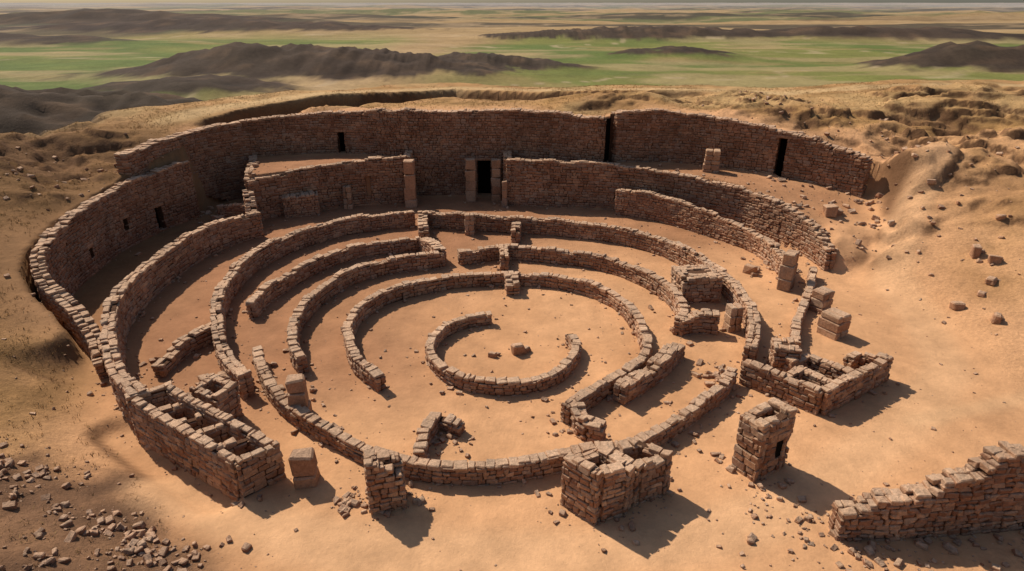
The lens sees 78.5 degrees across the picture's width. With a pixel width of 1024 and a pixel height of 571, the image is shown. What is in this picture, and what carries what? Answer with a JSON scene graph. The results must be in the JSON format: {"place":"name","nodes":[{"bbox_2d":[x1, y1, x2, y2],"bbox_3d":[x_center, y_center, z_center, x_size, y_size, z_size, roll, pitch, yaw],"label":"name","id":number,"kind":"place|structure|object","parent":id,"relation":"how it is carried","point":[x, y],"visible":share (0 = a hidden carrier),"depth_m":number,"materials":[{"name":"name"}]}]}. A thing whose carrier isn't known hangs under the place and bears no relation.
{"place":"outdoors","nodes":[
{"label":"outdoors","id":0,"kind":"place"},
{"bbox_2d":[0,2,1023,570],"bbox_3d":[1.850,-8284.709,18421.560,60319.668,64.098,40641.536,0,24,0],"label":"ground","id":1,"kind":"structure","parent":0,"point":[84,66],"depth_m":46.02,"materials":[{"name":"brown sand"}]},
{"bbox_2d":[29,161,199,379],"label":"enclosure wall","id":2,"kind":"structure","parent":1,"relation":"on","point":[73,251],"depth_m":51.08,"materials":[{"name":"stone"}]},
{"bbox_2d":[99,210,264,429],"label":"ring wall","id":3,"kind":"structure","parent":1,"relation":"on","point":[138,290],"depth_m":45.79,"materials":[{"name":"stone"}]},
{"bbox_2d":[151,322,212,377],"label":"rubble wall","id":4,"kind":"structure","parent":1,"relation":"on","point":[181,349],"depth_m":38.45,"materials":[{"name":"stone"}]},
{"bbox_2d":[124,380,285,500],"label":"ruined cell block","id":5,"kind":"structure","parent":1,"relation":"on","point":[229,456],"depth_m":29.21,"materials":[{"name":"stone"}]},
{"bbox_2d":[189,374,243,419],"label":"ruined stone tower","id":6,"kind":"structure","parent":1,"relation":"on","point":[218,391],"depth_m":32.28,"materials":[{"name":"brown stone"}]},
{"bbox_2d":[197,371,254,385],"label":"rubble wall","id":7,"kind":"structure","parent":1,"relation":"on","point":[222,374],"depth_m":35.52,"materials":[{"name":"stone"}]},
{"bbox_2d":[216,203,244,216],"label":"rubble wall","id":8,"kind":"structure","parent":1,"relation":"on","point":[232,209],"depth_m":63.78,"materials":[{"name":"stone"}]},
{"bbox_2d":[242,189,257,215],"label":"spur wall","id":9,"kind":"structure","parent":1,"relation":"on","point":[249,199],"depth_m":60.40,"materials":[{"name":"stone"}]},
{"bbox_2d":[244,155,257,189],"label":"terrace return wall","id":10,"kind":"structure","parent":1,"relation":"on","point":[252,159],"depth_m":64.47,"materials":[{"name":"stone"}]},
{"bbox_2d":[285,373,311,416],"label":"stone pillar","id":11,"kind":"structure","parent":1,"relation":"on","point":[296,387],"depth_m":32.29,"materials":[{"name":"brown stone"}]},
{"bbox_2d":[281,190,319,217],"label":"cross wall","id":12,"kind":"structure","parent":1,"relation":"on","point":[301,203],"depth_m":63.91,"materials":[{"name":"stone"}]},
{"bbox_2d":[288,447,319,489],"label":"stone pillar","id":13,"kind":"structure","parent":1,"relation":"on","point":[304,468],"depth_m":28.07,"materials":[{"name":"brown stone"}]},
{"bbox_2d":[209,210,415,399],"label":"ring wall","id":14,"kind":"structure","parent":1,"relation":"on","point":[244,269],"depth_m":51.26,"materials":[{"name":"stone"}]},
{"bbox_2d":[246,155,406,219],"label":"terrace wall","id":15,"kind":"structure","parent":1,"relation":"on","point":[327,182],"depth_m":65.93,"materials":[{"name":"stone"}]},
{"bbox_2d":[245,236,420,318],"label":"ring wall","id":16,"kind":"structure","parent":1,"relation":"on","point":[262,297],"depth_m":50.58,"materials":[{"name":"stone"}]},
{"bbox_2d":[342,185,353,208],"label":"stone pillar","id":17,"kind":"structure","parent":1,"relation":"on","point":[348,199],"depth_m":66.17,"materials":[{"name":"brown stone"}]},
{"bbox_2d":[286,250,444,373],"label":"ring wall","id":18,"kind":"structure","parent":1,"relation":"on","point":[311,303],"depth_m":47.24,"materials":[{"name":"stone"}]},
{"bbox_2d":[363,448,407,514],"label":"ruined stone tower","id":19,"kind":"structure","parent":1,"relation":"on","point":[384,472],"depth_m":26.56,"materials":[{"name":"brown stone"}]},
{"bbox_2d":[404,150,412,158],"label":"recess side wall","id":20,"kind":"structure","parent":1,"relation":"on","point":[409,153],"depth_m":68.50,"materials":[{"name":"stone"}]},
{"bbox_2d":[403,159,417,207],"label":"stone pillar","id":21,"kind":"structure","parent":1,"relation":"on","point":[410,194],"depth_m":66.02,"materials":[{"name":"brown stone"}]},
{"bbox_2d":[417,211,429,237],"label":"cross wall","id":22,"kind":"structure","parent":1,"relation":"on","point":[423,225],"depth_m":56.88,"materials":[{"name":"stone"}]},
{"bbox_2d":[419,237,446,263],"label":"cross wall","id":23,"kind":"structure","parent":1,"relation":"on","point":[427,244],"depth_m":53.32,"materials":[{"name":"stone"}]},
{"bbox_2d":[413,412,465,457],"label":"rubble wall","id":24,"kind":"structure","parent":1,"relation":"on","point":[432,424],"depth_m":31.28,"materials":[{"name":"stone"}]},
{"bbox_2d":[464,212,474,235],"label":"stone pillar","id":25,"kind":"structure","parent":1,"relation":"on","point":[469,218],"depth_m":58.68,"materials":[{"name":"brown stone"}]},
{"bbox_2d":[465,157,476,201],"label":"stone pillar","id":26,"kind":"structure","parent":1,"relation":"on","point":[470,176],"depth_m":68.09,"materials":[{"name":"brown stone"}]},
{"bbox_2d":[114,107,872,200],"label":"enclosure wall","id":27,"kind":"structure","parent":1,"relation":"on","point":[442,144],"depth_m":67.12,"materials":[{"name":"stone"}]},
{"bbox_2d":[488,351,500,357],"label":"fallen stone block","id":28,"kind":"object","parent":1,"relation":"on","point":[491,354],"depth_m":38.71,"materials":[{"name":"brown stone"}]},
{"bbox_2d":[252,345,737,485],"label":"ring wall","id":29,"kind":"structure","parent":1,"relation":"on","point":[497,471],"depth_m":29.87,"materials":[{"name":"stone"}]},
{"bbox_2d":[491,158,501,201],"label":"stone pillar","id":30,"kind":"structure","parent":1,"relation":"on","point":[496,180],"depth_m":68.11,"materials":[{"name":"brown stone"}]},
{"bbox_2d":[342,271,652,425],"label":"ring wall","id":31,"kind":"structure","parent":1,"relation":"on","point":[597,392],"depth_m":43.53,"materials":[{"name":"stone"}]},
{"bbox_2d":[425,311,581,396],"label":"ring wall","id":32,"kind":"structure","parent":1,"relation":"on","point":[442,371],"depth_m":36.02,"materials":[{"name":"stone"}]},
{"bbox_2d":[498,245,509,270],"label":"cross wall","id":33,"kind":"structure","parent":1,"relation":"on","point":[504,257],"depth_m":51.04,"materials":[{"name":"stone"}]},
{"bbox_2d":[502,180,507,206],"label":"stone pillar","id":34,"kind":"structure","parent":1,"relation":"on","point":[504,195],"depth_m":66.61,"materials":[{"name":"brown stone"}]},
{"bbox_2d":[503,151,511,180],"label":"recess side wall","id":35,"kind":"structure","parent":1,"relation":"on","point":[508,154],"depth_m":67.49,"materials":[{"name":"stone"}]},
{"bbox_2d":[0,89,1023,570],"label":"rubble stones","id":36,"kind":"object","parent":1,"relation":"on","point":[134,547],"visible":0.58,"depth_m":27.43,"materials":[{"name":"brown stone"}]},
{"bbox_2d":[504,272,520,295],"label":"stone pillar","id":37,"kind":"structure","parent":1,"relation":"on","point":[511,284],"depth_m":46.77,"materials":[{"name":"stone"}]},
{"bbox_2d":[510,221,521,244],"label":"cross wall","id":38,"kind":"structure","parent":1,"relation":"on","point":[516,232],"depth_m":56.81,"materials":[{"name":"stone"}]},
{"bbox_2d":[511,342,530,355],"bbox_3d":[0.601,3.935,39.153,1.304,0.863,0.666,-9,26,-18],"label":"fallen stone block","id":39,"kind":"object","parent":1,"relation":"on","point":[517,349],"depth_m":38.88,"materials":[{"name":"brown stone"}]},
{"bbox_2d":[457,243,688,335],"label":"ring wall","id":40,"kind":"structure","parent":1,"relation":"on","point":[669,293],"depth_m":51.36,"materials":[{"name":"stone"}]},
{"bbox_2d":[570,402,606,442],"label":"rubble wall","id":41,"kind":"structure","parent":1,"relation":"on","point":[585,426],"depth_m":31.19,"materials":[{"name":"stone"}]},
{"bbox_2d":[425,210,760,367],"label":"ring wall","id":42,"kind":"structure","parent":1,"relation":"on","point":[679,253],"depth_m":56.26,"materials":[{"name":"stone"}]},
{"bbox_2d":[560,438,672,525],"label":"ruined stone tower","id":43,"kind":"structure","parent":1,"relation":"on","point":[603,483],"depth_m":26.56,"materials":[{"name":"brown stone"}]},
{"bbox_2d":[613,342,684,406],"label":"rubble wall","id":44,"kind":"structure","parent":1,"relation":"on","point":[664,362],"depth_m":35.40,"materials":[{"name":"stone"}]},
{"bbox_2d":[506,158,836,270],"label":"terrace wall","id":45,"kind":"structure","parent":1,"relation":"on","point":[584,184],"depth_m":63.34,"materials":[{"name":"stone"}]},
{"bbox_2d":[671,264,722,303],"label":"stone platform","id":46,"kind":"structure","parent":1,"relation":"on","point":[699,283],"depth_m":45.46,"materials":[{"name":"brown stone"}]},
{"bbox_2d":[675,308,719,336],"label":"rubble wall","id":47,"kind":"structure","parent":1,"relation":"on","point":[704,321],"depth_m":41.07,"materials":[{"name":"stone"}]},
{"bbox_2d":[614,188,784,273],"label":"ring wall","id":48,"kind":"structure","parent":1,"relation":"on","point":[649,205],"depth_m":59.41,"materials":[{"name":"stone"}]},
{"bbox_2d":[702,149,720,172],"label":"stone pier","id":49,"kind":"structure","parent":1,"relation":"on","point":[711,163],"depth_m":62.53,"materials":[{"name":"brown stone"}]},
{"bbox_2d":[722,303,743,332],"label":"stone pillar","id":50,"kind":"structure","parent":1,"relation":"on","point":[733,316],"depth_m":41.37,"materials":[{"name":"brown stone"}]},
{"bbox_2d":[742,263,759,273],"bbox_3d":[19.511,-1.319,50.894,1.338,0.922,1.002,-14,28,-29],"label":"fallen stone block","id":51,"kind":"object","parent":1,"relation":"on","point":[748,268],"depth_m":50.61,"materials":[{"name":"brown stone"}]},
{"bbox_2d":[731,397,796,482],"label":"ruined stone tower","id":52,"kind":"structure","parent":1,"relation":"on","point":[763,436],"depth_m":28.44,"materials":[{"name":"brown stone"}]},
{"bbox_2d":[766,337,802,371],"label":"stone platform","id":53,"kind":"structure","parent":1,"relation":"on","point":[779,350],"depth_m":36.36,"materials":[{"name":"brown stone"}]},
{"bbox_2d":[776,249,799,291],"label":"stone pillar","id":54,"kind":"structure","parent":1,"relation":"on","point":[787,274],"depth_m":47.18,"materials":[{"name":"brown stone"}]},
{"bbox_2d":[789,266,817,345],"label":"rubble wall","id":55,"kind":"structure","parent":1,"relation":"on","point":[798,318],"depth_m":43.64,"materials":[{"name":"stone"}]},
{"bbox_2d":[739,351,893,415],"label":"ruined room block","id":56,"kind":"structure","parent":1,"relation":"on","point":[813,384],"depth_m":34.68,"materials":[{"name":"stone"}]},
{"bbox_2d":[808,286,834,314],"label":"stone pier","id":57,"kind":"structure","parent":1,"relation":"on","point":[821,300],"depth_m":43.99,"materials":[{"name":"brown stone"}]},
{"bbox_2d":[823,204,843,216],"bbox_3d":[28.288,-6.623,55.161,1.787,1.056,1.348,0,24,0],"label":"fallen stone block","id":58,"kind":"object","parent":1,"relation":"on","point":[831,210],"depth_m":54.74,"materials":[{"name":"brown stone"}]},
{"bbox_2d":[816,307,851,340],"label":"stone pier","id":59,"kind":"structure","parent":1,"relation":"on","point":[833,323],"depth_m":40.63,"materials":[{"name":"brown stone"}]},
{"bbox_2d":[828,441,1023,541],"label":"boundary wall","id":60,"kind":"structure","parent":1,"relation":"on","point":[983,493],"depth_m":25.16,"materials":[{"name":"stone"}]},
{"bbox_2d":[949,301,965,309],"bbox_3d":[30.569,1.422,42.840,1.099,0.720,0.840,0,24,0],"label":"fallen stone block","id":61,"kind":"object","parent":1,"relation":"on","point":[957,305],"depth_m":42.60,"materials":[{"name":"brown stone"}]},
{"bbox_2d":[969,244,984,258],"bbox_3d":[34.554,-2.598,46.570,1.251,0.998,0.731,-14,28,-27],"label":"fallen stone block","id":62,"kind":"object","parent":1,"relation":"on","point":[976,250],"depth_m":46.27,"materials":[{"name":"brown stone"}]},
{"bbox_2d":[977,290,987,296],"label":"fallen stone block","id":63,"kind":"object","parent":1,"relation":"on","point":[980,293],"depth_m":43.12,"materials":[{"name":"brown stone"}]},
{"bbox_2d":[985,276,999,285],"bbox_3d":[33.780,-0.366,44.044,1.363,0.495,0.815,-13,27,-26],"label":"fallen stone block","id":64,"kind":"object","parent":1,"relation":"on","point":[991,280],"depth_m":43.74,"materials":[{"name":"brown stone"}]},
{"bbox_2d":[987,254,1003,263],"bbox_3d":[35.170,-1.940,45.530,1.139,0.682,0.897,9,26,20],"label":"fallen stone block","id":65,"kind":"object","parent":1,"relation":"on","point":[995,259],"depth_m":45.23,"materials":[{"name":"brown stone"}]},
{"bbox_2d":[990,312,1003,323],"bbox_3d":[31.516,2.073,40.687,1.015,0.761,0.613,-18,30,-35],"label":"fallen stone block","id":66,"kind":"object","parent":1,"relation":"on","point":[997,318],"depth_m":40.41,"materials":[{"name":"brown stone"}]},
{"bbox_2d":[995,214,1006,220],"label":"fallen stone block","id":67,"kind":"object","parent":1,"relation":"on","point":[998,217],"depth_m":48.60,"materials":[{"name":"beige stone"}]},
{"bbox_2d":[0,0,1023,2],"label":"sky","id":68,"kind":"structure","parent":0,"point":[1,1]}
]}

